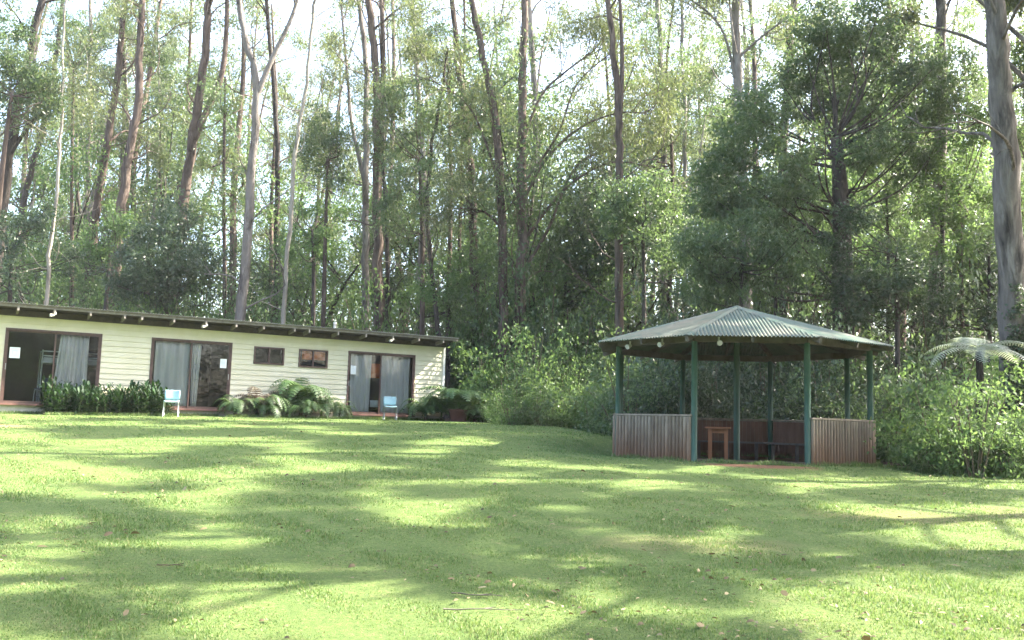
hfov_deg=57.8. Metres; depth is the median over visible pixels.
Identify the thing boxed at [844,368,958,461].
bush
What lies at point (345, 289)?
understorey tree
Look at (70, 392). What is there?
bed plant
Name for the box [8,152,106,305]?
understorey tree
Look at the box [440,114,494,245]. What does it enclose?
gum tree
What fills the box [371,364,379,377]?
orange cloth
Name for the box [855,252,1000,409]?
bush
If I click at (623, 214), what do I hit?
understorey tree
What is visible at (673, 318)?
bush
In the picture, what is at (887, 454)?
fern
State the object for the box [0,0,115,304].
gum tree
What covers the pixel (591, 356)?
bush
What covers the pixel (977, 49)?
gum tree
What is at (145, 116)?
gum tree
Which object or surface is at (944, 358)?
bush
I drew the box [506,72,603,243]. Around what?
understorey tree
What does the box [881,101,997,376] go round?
understorey tree
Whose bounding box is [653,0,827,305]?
gum tree
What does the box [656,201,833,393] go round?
understorey tree
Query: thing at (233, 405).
fern
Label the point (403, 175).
gum tree
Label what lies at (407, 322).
bush
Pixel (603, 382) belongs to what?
bush
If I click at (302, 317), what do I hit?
bush
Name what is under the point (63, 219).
understorey tree
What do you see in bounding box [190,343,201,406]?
curtain
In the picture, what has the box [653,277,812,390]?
bush
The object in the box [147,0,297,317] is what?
gum tree
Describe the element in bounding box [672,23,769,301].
gum tree
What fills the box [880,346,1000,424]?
bush
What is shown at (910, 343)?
bush
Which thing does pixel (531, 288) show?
understorey tree
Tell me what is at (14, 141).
gum tree
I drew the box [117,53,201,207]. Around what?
gum tree
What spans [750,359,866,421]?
bush
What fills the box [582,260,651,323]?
understorey tree
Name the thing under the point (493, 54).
gum tree
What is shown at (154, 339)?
sliding door
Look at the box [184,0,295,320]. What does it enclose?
gum tree
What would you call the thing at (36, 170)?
gum tree
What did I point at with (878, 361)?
bush
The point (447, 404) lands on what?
fern
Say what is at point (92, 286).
bush
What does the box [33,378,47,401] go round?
plastic chair
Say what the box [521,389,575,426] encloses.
bush
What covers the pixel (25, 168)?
gum tree
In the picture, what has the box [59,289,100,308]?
bush
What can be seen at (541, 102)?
understorey tree
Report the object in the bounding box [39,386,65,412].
bed plant
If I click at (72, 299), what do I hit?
bush
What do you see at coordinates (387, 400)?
plastic chair
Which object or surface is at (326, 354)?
window
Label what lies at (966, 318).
understorey tree
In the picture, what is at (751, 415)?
bush
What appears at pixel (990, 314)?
understorey tree
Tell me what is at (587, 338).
bush
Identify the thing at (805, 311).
bush
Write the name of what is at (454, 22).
gum tree
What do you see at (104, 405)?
bed plant
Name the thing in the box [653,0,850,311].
gum tree
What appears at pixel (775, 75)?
gum tree
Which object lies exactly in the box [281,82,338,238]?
gum tree
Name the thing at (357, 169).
gum tree
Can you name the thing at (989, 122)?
gum tree
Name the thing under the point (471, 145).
gum tree
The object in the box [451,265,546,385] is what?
bush
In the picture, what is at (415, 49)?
gum tree
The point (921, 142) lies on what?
gum tree
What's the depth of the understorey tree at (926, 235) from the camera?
31.83 m
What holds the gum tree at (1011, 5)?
on the forest floor
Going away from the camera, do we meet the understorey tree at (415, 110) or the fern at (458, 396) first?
the fern at (458, 396)
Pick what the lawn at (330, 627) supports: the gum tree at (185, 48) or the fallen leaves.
the fallen leaves
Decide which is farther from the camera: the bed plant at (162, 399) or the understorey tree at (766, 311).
the understorey tree at (766, 311)
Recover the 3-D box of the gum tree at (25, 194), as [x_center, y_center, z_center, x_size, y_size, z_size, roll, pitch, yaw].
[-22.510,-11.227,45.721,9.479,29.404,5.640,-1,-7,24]
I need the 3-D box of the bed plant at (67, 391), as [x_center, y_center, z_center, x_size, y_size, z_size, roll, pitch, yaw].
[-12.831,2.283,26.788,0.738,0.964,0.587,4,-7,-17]
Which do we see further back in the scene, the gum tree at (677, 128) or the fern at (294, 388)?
the gum tree at (677, 128)
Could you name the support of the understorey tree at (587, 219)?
on the forest floor
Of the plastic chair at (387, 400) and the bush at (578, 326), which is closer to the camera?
the plastic chair at (387, 400)
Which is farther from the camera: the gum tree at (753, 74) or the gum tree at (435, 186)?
the gum tree at (435, 186)
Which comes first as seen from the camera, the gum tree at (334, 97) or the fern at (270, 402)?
the fern at (270, 402)
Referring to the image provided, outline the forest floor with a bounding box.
[444,387,913,466]
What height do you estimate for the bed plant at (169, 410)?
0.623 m
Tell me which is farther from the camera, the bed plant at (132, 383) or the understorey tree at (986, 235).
the understorey tree at (986, 235)
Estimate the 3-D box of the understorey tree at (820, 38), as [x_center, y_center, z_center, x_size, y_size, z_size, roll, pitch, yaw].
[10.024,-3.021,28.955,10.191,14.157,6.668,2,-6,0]
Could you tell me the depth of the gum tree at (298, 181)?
68.68 m
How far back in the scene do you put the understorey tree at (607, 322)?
41.17 m
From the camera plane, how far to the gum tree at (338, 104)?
58.18 m
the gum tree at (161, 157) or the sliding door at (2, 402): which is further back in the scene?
the gum tree at (161, 157)
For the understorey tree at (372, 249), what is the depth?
52.70 m
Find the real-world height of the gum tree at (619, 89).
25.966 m
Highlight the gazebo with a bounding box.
[597,305,893,465]
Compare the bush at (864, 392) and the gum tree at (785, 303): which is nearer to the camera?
the bush at (864, 392)
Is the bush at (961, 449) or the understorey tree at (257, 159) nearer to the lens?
the bush at (961, 449)
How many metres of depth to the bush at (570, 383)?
33.46 m
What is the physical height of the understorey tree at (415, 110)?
14.115 m
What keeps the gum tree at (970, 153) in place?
on the forest floor
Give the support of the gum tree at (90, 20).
on the forest floor
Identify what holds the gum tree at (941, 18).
on the forest floor
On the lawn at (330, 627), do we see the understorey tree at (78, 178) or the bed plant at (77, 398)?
the bed plant at (77, 398)
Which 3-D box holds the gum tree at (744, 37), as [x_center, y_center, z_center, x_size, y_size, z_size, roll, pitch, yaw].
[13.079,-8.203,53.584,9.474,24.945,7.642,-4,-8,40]
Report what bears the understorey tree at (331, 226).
on the forest floor
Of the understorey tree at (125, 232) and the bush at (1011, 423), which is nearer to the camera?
the bush at (1011, 423)
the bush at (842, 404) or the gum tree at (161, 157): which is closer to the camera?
the bush at (842, 404)
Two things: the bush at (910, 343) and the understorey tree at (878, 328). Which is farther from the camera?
the understorey tree at (878, 328)
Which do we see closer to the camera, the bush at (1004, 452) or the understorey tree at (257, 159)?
the bush at (1004, 452)
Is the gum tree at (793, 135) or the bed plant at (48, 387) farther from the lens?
the gum tree at (793, 135)
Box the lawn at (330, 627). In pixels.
[0,414,1023,639]
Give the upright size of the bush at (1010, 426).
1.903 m
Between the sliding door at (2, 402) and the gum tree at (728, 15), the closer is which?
the sliding door at (2, 402)
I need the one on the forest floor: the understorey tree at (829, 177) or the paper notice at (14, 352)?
the understorey tree at (829, 177)
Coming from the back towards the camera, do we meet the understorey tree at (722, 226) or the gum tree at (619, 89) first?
the understorey tree at (722, 226)
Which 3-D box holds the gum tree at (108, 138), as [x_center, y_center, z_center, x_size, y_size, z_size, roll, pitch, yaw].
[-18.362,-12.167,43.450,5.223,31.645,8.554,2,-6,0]
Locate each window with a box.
[253,346,284,364]
[298,349,327,368]
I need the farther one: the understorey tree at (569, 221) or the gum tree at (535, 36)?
the gum tree at (535, 36)
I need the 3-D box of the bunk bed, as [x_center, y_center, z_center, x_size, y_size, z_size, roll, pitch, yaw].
[-13.505,1.796,28.500,1.848,1.620,0.888,5,-7,-31]
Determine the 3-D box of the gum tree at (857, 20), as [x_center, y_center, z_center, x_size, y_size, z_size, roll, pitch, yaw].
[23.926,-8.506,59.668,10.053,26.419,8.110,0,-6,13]
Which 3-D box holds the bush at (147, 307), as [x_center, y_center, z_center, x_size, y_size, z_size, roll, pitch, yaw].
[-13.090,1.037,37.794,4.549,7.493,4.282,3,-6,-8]
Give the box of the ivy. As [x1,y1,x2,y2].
[998,283,1023,416]
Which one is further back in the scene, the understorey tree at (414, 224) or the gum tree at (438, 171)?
the gum tree at (438, 171)
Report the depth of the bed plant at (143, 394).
28.08 m
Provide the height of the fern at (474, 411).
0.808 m
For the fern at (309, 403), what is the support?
on the lawn at (330, 627)
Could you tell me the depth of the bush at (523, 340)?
32.58 m
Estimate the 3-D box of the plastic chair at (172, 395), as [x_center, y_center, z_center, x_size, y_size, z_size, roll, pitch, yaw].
[-10.142,2.476,27.647,0.450,0.792,0.506,3,-7,-17]
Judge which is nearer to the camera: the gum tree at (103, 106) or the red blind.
the red blind
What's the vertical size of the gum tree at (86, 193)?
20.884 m
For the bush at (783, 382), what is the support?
on the forest floor
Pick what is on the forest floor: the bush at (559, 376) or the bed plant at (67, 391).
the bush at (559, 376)
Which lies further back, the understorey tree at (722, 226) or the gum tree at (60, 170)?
the gum tree at (60, 170)
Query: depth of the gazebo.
19.85 m
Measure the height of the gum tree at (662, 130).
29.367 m
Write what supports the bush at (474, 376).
on the forest floor
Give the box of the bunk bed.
[36,350,96,401]
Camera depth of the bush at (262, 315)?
38.78 m
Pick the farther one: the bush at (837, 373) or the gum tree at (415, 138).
the gum tree at (415, 138)
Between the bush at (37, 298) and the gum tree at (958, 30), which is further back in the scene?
the gum tree at (958, 30)
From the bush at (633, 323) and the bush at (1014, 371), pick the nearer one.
the bush at (1014, 371)
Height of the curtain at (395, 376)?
2.030 m
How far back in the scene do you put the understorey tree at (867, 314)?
46.76 m
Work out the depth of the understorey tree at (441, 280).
50.28 m
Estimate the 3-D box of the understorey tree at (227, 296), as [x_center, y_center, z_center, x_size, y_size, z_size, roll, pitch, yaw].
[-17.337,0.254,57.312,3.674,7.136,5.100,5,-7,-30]
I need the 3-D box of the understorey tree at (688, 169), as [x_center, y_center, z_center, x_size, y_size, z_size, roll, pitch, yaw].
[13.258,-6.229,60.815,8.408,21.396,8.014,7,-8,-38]
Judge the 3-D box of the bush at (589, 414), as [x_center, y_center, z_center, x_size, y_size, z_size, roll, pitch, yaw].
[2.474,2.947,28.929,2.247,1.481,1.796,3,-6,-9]
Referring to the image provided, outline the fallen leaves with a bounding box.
[0,415,1023,639]
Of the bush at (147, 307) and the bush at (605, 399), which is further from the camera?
the bush at (147, 307)
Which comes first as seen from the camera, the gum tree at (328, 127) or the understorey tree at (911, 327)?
the understorey tree at (911, 327)
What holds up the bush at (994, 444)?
on the forest floor
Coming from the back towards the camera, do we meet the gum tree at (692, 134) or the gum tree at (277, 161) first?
the gum tree at (692, 134)
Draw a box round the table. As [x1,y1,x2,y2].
[705,427,730,459]
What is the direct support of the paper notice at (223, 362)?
attached to the cabin
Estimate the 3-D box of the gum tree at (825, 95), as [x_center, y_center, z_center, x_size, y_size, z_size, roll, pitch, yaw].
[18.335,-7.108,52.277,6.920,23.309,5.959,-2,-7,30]
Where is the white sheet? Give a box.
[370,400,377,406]
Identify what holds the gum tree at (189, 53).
on the forest floor
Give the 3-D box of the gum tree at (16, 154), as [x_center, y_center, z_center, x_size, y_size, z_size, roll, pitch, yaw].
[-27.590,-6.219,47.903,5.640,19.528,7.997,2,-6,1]
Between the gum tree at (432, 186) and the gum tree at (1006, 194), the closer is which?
the gum tree at (1006, 194)
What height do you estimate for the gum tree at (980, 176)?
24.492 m
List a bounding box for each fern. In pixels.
[214,394,256,415]
[231,386,281,414]
[242,394,289,417]
[266,389,318,415]
[269,378,335,415]
[283,399,327,417]
[301,394,351,417]
[325,401,358,418]
[398,397,455,421]
[411,384,499,409]
[420,393,462,420]
[437,403,504,421]
[876,443,944,461]
[879,389,967,416]
[924,337,1023,423]
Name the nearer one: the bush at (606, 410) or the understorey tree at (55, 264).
the bush at (606, 410)
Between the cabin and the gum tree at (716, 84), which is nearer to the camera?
the cabin
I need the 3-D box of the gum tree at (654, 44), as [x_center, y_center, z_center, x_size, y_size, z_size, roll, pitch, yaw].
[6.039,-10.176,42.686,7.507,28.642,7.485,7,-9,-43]
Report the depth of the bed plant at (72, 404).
27.11 m
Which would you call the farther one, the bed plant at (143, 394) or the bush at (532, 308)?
the bush at (532, 308)
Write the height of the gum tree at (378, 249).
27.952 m
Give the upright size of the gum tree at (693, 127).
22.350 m
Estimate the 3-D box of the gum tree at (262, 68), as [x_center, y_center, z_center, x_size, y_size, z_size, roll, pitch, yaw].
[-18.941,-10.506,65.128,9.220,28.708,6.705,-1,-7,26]
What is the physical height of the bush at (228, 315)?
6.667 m
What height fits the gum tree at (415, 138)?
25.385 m
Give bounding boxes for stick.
[157,563,183,565]
[443,607,522,609]
[451,592,502,596]
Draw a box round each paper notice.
[9,347,19,357]
[220,359,226,367]
[350,365,355,373]
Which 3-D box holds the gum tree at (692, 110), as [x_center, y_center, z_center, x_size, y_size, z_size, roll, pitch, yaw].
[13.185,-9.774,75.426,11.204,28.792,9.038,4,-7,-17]
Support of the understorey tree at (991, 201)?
on the forest floor
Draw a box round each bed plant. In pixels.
[34,374,61,412]
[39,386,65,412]
[51,393,66,412]
[53,383,64,412]
[57,381,75,411]
[57,383,77,412]
[68,385,86,413]
[70,383,85,412]
[72,379,92,412]
[77,385,92,412]
[85,386,103,413]
[87,386,101,412]
[92,383,106,412]
[95,383,120,412]
[98,392,109,412]
[107,387,120,413]
[108,383,126,410]
[110,393,123,413]
[114,388,128,412]
[120,380,144,413]
[121,392,132,413]
[125,385,141,413]
[132,385,151,414]
[135,381,153,413]
[139,379,155,412]
[145,386,161,414]
[149,380,169,410]
[153,389,167,413]
[165,400,175,412]
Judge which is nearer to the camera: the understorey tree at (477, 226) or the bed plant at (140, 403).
the bed plant at (140, 403)
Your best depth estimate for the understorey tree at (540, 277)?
48.08 m
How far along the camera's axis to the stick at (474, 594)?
7.39 m
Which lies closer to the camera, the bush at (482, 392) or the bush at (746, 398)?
the bush at (746, 398)
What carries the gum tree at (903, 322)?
on the forest floor
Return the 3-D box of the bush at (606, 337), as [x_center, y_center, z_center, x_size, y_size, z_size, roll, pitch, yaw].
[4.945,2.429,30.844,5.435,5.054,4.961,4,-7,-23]
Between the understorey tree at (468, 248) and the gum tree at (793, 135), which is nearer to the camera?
the understorey tree at (468, 248)
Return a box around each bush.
[0,264,56,303]
[1,288,52,305]
[21,275,53,304]
[37,286,90,308]
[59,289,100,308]
[60,269,146,311]
[93,246,210,315]
[114,263,222,318]
[130,264,226,318]
[184,276,280,322]
[184,292,234,319]
[189,289,223,318]
[249,305,272,322]
[261,275,341,326]
[286,306,328,326]
[308,310,361,329]
[323,263,425,334]
[330,298,373,329]
[369,295,454,386]
[377,238,492,389]
[384,274,445,336]
[430,298,497,408]
[436,241,567,404]
[447,339,532,422]
[450,342,465,385]
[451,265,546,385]
[463,248,580,405]
[463,364,544,422]
[469,293,586,382]
[473,358,566,422]
[477,377,549,424]
[479,386,520,423]
[483,321,583,423]
[489,247,602,392]
[508,384,564,426]
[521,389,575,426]
[526,339,601,428]
[526,382,588,427]
[527,365,583,409]
[535,309,629,393]
[538,284,628,391]
[540,348,599,403]
[544,380,597,428]
[552,322,637,390]
[558,390,611,433]
[560,353,698,436]
[563,299,639,391]
[571,277,641,382]
[573,297,664,361]
[582,365,615,425]
[584,314,707,429]
[597,388,612,433]
[599,373,654,432]
[605,267,767,413]
[611,300,665,373]
[623,262,764,386]
[623,359,726,417]
[630,358,755,419]
[634,272,698,329]
[644,359,787,421]
[651,321,767,420]
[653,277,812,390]
[673,269,826,409]
[707,370,791,451]
[722,206,900,397]
[722,361,835,452]
[726,360,831,408]
[730,375,830,421]
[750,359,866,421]
[764,310,901,429]
[796,358,865,418]
[816,325,936,412]
[820,374,914,458]
[820,385,882,451]
[821,325,960,403]
[829,398,938,463]
[837,366,947,419]
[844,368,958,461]
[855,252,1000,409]
[858,314,990,409]
[862,377,1019,476]
[874,342,1006,461]
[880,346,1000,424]
[887,422,977,474]
[889,388,1018,474]
[892,298,999,400]
[901,376,1023,479]
[909,297,998,389]
[914,355,1023,441]
[955,410,1023,472]
[955,416,1023,478]
[970,419,1023,476]
[990,408,1023,435]
[993,407,1023,474]
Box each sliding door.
[0,327,102,405]
[149,337,232,411]
[346,351,415,416]
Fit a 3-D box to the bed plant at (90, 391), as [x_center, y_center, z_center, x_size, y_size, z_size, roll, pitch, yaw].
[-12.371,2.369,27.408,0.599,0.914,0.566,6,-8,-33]
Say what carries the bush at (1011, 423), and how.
on the forest floor
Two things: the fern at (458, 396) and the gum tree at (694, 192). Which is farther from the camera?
the gum tree at (694, 192)
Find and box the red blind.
[302,351,325,360]
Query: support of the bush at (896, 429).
on the forest floor
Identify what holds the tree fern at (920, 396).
on the forest floor
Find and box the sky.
[0,0,1023,368]
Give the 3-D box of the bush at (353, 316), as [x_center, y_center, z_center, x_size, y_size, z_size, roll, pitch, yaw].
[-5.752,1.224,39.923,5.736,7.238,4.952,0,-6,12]
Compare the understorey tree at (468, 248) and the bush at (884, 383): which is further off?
the understorey tree at (468, 248)
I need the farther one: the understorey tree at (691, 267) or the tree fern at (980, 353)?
the understorey tree at (691, 267)
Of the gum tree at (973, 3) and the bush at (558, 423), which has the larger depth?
the gum tree at (973, 3)
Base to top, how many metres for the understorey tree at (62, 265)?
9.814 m
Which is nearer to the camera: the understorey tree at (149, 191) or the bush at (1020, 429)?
the bush at (1020, 429)
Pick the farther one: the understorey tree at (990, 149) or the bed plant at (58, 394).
the understorey tree at (990, 149)
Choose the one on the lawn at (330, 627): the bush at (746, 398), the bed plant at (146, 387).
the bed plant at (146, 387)
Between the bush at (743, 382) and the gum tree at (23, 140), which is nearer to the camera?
the bush at (743, 382)
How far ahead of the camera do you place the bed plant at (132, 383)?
27.90 m
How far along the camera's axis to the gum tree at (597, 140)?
58.25 m
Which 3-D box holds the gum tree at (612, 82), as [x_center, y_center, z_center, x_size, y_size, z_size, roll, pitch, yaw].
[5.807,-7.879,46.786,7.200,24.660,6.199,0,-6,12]
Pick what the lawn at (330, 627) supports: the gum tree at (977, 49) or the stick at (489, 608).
the stick at (489, 608)
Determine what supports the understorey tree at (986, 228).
on the forest floor
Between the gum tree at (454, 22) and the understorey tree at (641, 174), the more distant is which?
the understorey tree at (641, 174)
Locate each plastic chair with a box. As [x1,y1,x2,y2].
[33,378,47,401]
[162,390,180,416]
[383,396,396,419]
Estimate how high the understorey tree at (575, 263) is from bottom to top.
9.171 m
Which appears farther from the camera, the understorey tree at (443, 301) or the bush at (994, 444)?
the understorey tree at (443, 301)
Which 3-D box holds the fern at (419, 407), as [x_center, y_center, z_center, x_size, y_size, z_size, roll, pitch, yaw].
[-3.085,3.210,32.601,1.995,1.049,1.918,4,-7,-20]
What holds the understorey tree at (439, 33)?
on the forest floor
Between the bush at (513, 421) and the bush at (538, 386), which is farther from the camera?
the bush at (538, 386)
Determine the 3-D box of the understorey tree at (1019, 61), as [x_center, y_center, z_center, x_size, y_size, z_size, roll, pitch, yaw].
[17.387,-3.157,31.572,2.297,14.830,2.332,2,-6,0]
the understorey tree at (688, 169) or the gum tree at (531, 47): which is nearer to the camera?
the gum tree at (531, 47)
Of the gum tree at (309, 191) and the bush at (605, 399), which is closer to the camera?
the bush at (605, 399)
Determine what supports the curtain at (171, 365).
hanging from the cabin
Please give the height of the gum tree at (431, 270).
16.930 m
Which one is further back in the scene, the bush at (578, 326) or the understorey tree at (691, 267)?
the understorey tree at (691, 267)
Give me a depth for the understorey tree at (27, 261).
47.63 m
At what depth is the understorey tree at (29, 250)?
53.52 m
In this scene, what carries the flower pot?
on the lawn at (330, 627)
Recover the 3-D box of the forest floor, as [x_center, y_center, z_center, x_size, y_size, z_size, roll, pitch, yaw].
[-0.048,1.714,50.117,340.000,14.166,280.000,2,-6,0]
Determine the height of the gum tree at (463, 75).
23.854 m
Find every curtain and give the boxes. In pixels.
[53,335,89,401]
[152,341,190,405]
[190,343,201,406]
[350,354,371,411]
[380,356,409,412]
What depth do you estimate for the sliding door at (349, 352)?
32.45 m
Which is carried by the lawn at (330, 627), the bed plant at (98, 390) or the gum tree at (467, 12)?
the bed plant at (98, 390)
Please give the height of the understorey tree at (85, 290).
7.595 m
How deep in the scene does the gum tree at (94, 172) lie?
52.40 m
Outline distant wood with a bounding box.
[0,27,1017,372]
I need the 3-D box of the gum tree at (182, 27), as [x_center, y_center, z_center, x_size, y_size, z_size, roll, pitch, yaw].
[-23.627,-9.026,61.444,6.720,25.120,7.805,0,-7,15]
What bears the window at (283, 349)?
in the cabin
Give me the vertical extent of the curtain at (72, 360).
2.031 m
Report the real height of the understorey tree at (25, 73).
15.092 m
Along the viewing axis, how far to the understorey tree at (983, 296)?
47.07 m
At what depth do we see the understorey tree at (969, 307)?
46.68 m
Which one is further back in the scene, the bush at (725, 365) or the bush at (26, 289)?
the bush at (26, 289)
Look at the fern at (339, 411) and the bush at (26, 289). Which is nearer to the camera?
the fern at (339, 411)
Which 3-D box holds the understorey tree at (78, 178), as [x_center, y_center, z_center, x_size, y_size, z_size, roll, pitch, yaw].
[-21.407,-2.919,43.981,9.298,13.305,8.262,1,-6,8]
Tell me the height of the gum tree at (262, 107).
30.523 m
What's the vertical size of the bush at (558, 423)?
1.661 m
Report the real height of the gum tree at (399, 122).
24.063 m
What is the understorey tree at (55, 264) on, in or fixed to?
on the forest floor
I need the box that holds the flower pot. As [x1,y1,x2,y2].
[448,409,468,421]
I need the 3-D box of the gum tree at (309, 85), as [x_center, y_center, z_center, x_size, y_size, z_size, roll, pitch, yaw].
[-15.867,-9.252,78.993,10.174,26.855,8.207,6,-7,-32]
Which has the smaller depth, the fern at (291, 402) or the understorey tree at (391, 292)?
the fern at (291, 402)
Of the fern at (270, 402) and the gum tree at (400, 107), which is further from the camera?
the gum tree at (400, 107)
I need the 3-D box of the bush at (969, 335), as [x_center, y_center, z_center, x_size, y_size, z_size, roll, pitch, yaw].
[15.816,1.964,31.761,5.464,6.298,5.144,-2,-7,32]
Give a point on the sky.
(286, 6)
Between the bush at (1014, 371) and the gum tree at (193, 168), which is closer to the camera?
the bush at (1014, 371)
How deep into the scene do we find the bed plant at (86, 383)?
27.22 m
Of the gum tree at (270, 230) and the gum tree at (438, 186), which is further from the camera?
the gum tree at (438, 186)
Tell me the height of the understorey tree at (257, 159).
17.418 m
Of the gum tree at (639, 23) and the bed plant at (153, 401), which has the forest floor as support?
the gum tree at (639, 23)
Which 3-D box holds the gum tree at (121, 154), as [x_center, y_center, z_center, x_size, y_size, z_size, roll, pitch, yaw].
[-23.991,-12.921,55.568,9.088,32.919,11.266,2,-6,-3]
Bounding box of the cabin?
[0,301,458,419]
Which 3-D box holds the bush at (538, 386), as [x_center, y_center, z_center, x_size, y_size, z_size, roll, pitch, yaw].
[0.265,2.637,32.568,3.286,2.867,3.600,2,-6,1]
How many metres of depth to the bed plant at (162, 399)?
27.95 m
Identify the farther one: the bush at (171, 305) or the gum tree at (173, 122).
the gum tree at (173, 122)
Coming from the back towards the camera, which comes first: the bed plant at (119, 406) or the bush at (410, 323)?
the bush at (410, 323)
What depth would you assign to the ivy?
22.13 m
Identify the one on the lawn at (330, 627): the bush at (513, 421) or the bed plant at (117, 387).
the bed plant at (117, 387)
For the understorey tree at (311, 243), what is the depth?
39.90 m
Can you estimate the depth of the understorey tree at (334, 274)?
44.20 m
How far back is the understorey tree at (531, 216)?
36.99 m
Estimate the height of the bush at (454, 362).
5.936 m
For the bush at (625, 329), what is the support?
on the forest floor
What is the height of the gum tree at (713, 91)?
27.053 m
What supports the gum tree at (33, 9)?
on the forest floor
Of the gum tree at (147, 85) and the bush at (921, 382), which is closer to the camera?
the bush at (921, 382)
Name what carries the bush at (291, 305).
on the forest floor
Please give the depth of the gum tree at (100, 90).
74.04 m
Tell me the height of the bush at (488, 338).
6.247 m
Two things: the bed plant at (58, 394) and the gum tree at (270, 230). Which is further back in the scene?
the gum tree at (270, 230)
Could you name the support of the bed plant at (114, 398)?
on the lawn at (330, 627)
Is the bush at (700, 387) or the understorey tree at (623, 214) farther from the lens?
the understorey tree at (623, 214)
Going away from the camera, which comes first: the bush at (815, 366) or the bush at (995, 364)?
the bush at (995, 364)
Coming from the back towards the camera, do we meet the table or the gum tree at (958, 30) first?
the gum tree at (958, 30)
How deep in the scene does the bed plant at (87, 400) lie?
26.82 m
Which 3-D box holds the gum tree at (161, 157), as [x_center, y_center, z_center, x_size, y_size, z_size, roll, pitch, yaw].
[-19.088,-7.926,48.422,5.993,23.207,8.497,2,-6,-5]
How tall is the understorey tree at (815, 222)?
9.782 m
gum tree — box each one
[0,0,93,266]
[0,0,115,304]
[0,0,129,285]
[0,11,86,279]
[0,24,54,242]
[1,0,94,301]
[1,74,61,220]
[1,89,38,195]
[8,87,85,244]
[17,0,187,307]
[20,0,167,306]
[23,4,116,305]
[39,1,139,301]
[42,0,131,300]
[42,19,139,264]
[42,51,141,227]
[44,1,202,304]
[45,111,121,236]
[57,0,200,263]
[58,42,197,237]
[67,0,186,307]
[68,0,234,242]
[78,0,178,243]
[88,0,204,310]
[107,0,268,312]
[115,15,216,234]
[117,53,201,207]
[128,37,182,235]
[130,0,200,296]
[140,0,241,314]
[140,74,213,235]
[141,32,266,313]
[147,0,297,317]
[150,35,220,221]
[169,0,320,320]
[183,1,308,315]
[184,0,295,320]
[210,32,298,236]
[215,0,331,321]
[244,0,336,322]
[252,0,369,323]
[258,11,370,313]
[261,56,342,304]
[265,60,372,327]
[268,25,391,310]
[272,0,426,330]
[274,129,337,255]
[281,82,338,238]
[289,35,360,316]
[290,0,456,333]
[294,110,349,311]
[300,0,411,330]
[316,15,433,332]
[318,0,456,331]
[319,89,401,321]
[327,0,430,266]
[331,59,425,270]
[348,14,447,313]
[350,0,531,418]
[369,32,468,331]
[372,0,468,334]
[379,14,459,331]
[380,0,554,382]
[401,115,447,261]
[402,119,446,326]
[409,0,539,370]
[411,114,478,275]
[418,0,529,375]
[432,82,478,301]
[436,68,493,246]
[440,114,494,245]
[448,0,528,315]
[455,0,536,234]
[457,0,564,274]
[484,0,698,375]
[487,0,602,319]
[536,0,683,321]
[554,0,678,382]
[557,97,646,186]
[572,97,633,191]
[591,0,699,327]
[600,0,724,319]
[608,0,701,323]
[625,0,745,324]
[625,26,750,312]
[626,72,697,318]
[627,0,729,324]
[635,60,695,312]
[637,29,698,293]
[650,33,756,231]
[650,76,725,199]
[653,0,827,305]
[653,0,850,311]
[654,0,774,311]
[668,0,756,234]
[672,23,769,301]
[677,0,799,188]
[679,0,808,256]
[748,0,864,189]
[751,30,831,364]
[756,18,838,222]
[762,58,830,170]
[763,0,829,318]
[803,0,889,310]
[823,7,954,328]
[828,9,909,334]
[836,1,977,354]
[860,1,947,350]
[860,30,968,292]
[866,0,1023,81]
[873,0,984,351]
[883,0,985,350]
[897,0,1023,421]
[913,0,987,365]
[946,0,1023,336]
[946,2,987,230]
[948,84,989,337]
[953,75,1021,361]
[967,19,1022,230]
[971,90,1023,180]
[1010,28,1023,178]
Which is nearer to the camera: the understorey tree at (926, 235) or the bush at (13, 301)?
the understorey tree at (926, 235)
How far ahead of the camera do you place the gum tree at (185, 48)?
69.01 m
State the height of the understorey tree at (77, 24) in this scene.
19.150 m
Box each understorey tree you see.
[0,1,73,214]
[0,117,136,305]
[0,198,94,302]
[1,118,144,308]
[2,202,54,293]
[3,174,84,299]
[3,223,81,304]
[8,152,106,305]
[23,233,96,297]
[26,0,179,306]
[37,226,78,303]
[50,246,153,312]
[62,190,161,310]
[65,200,142,309]
[86,182,234,315]
[110,49,261,312]
[167,190,268,317]
[180,71,262,318]
[184,86,323,321]
[200,230,327,324]
[207,271,261,318]
[222,153,383,327]
[240,215,310,322]
[256,198,355,326]
[259,261,334,325]
[264,157,372,325]
[286,94,364,326]
[316,216,372,330]
[329,177,467,333]
[340,176,464,326]
[346,201,415,330]
[347,71,483,334]
[361,257,414,332]
[389,4,518,360]
[393,245,495,417]
[396,237,493,371]
[423,28,604,343]
[426,2,592,380]
[428,74,591,348]
[431,205,511,346]
[439,210,514,345]
[468,253,569,316]
[475,50,601,310]
[494,237,575,314]
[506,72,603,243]
[526,130,640,366]
[527,210,629,355]
[543,210,684,347]
[549,143,681,352]
[551,131,751,364]
[560,91,716,323]
[567,264,648,346]
[569,307,646,370]
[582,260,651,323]
[586,163,699,379]
[597,4,710,318]
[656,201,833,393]
[657,228,766,309]
[660,190,757,312]
[663,276,738,364]
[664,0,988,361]
[667,81,759,253]
[676,0,973,391]
[679,153,839,315]
[707,167,827,325]
[723,201,828,314]
[736,141,912,321]
[736,259,831,326]
[767,160,908,328]
[804,193,965,392]
[813,234,885,364]
[824,1,966,332]
[826,132,942,371]
[826,187,974,371]
[827,70,993,317]
[860,243,894,362]
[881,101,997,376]
[885,206,997,342]
[893,232,994,368]
[894,27,987,358]
[905,231,998,386]
[926,167,999,385]
[948,231,982,351]
[951,213,1023,352]
[963,34,1023,208]
[968,161,1023,351]
[973,136,1023,283]
[981,17,1023,236]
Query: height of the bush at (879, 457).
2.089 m

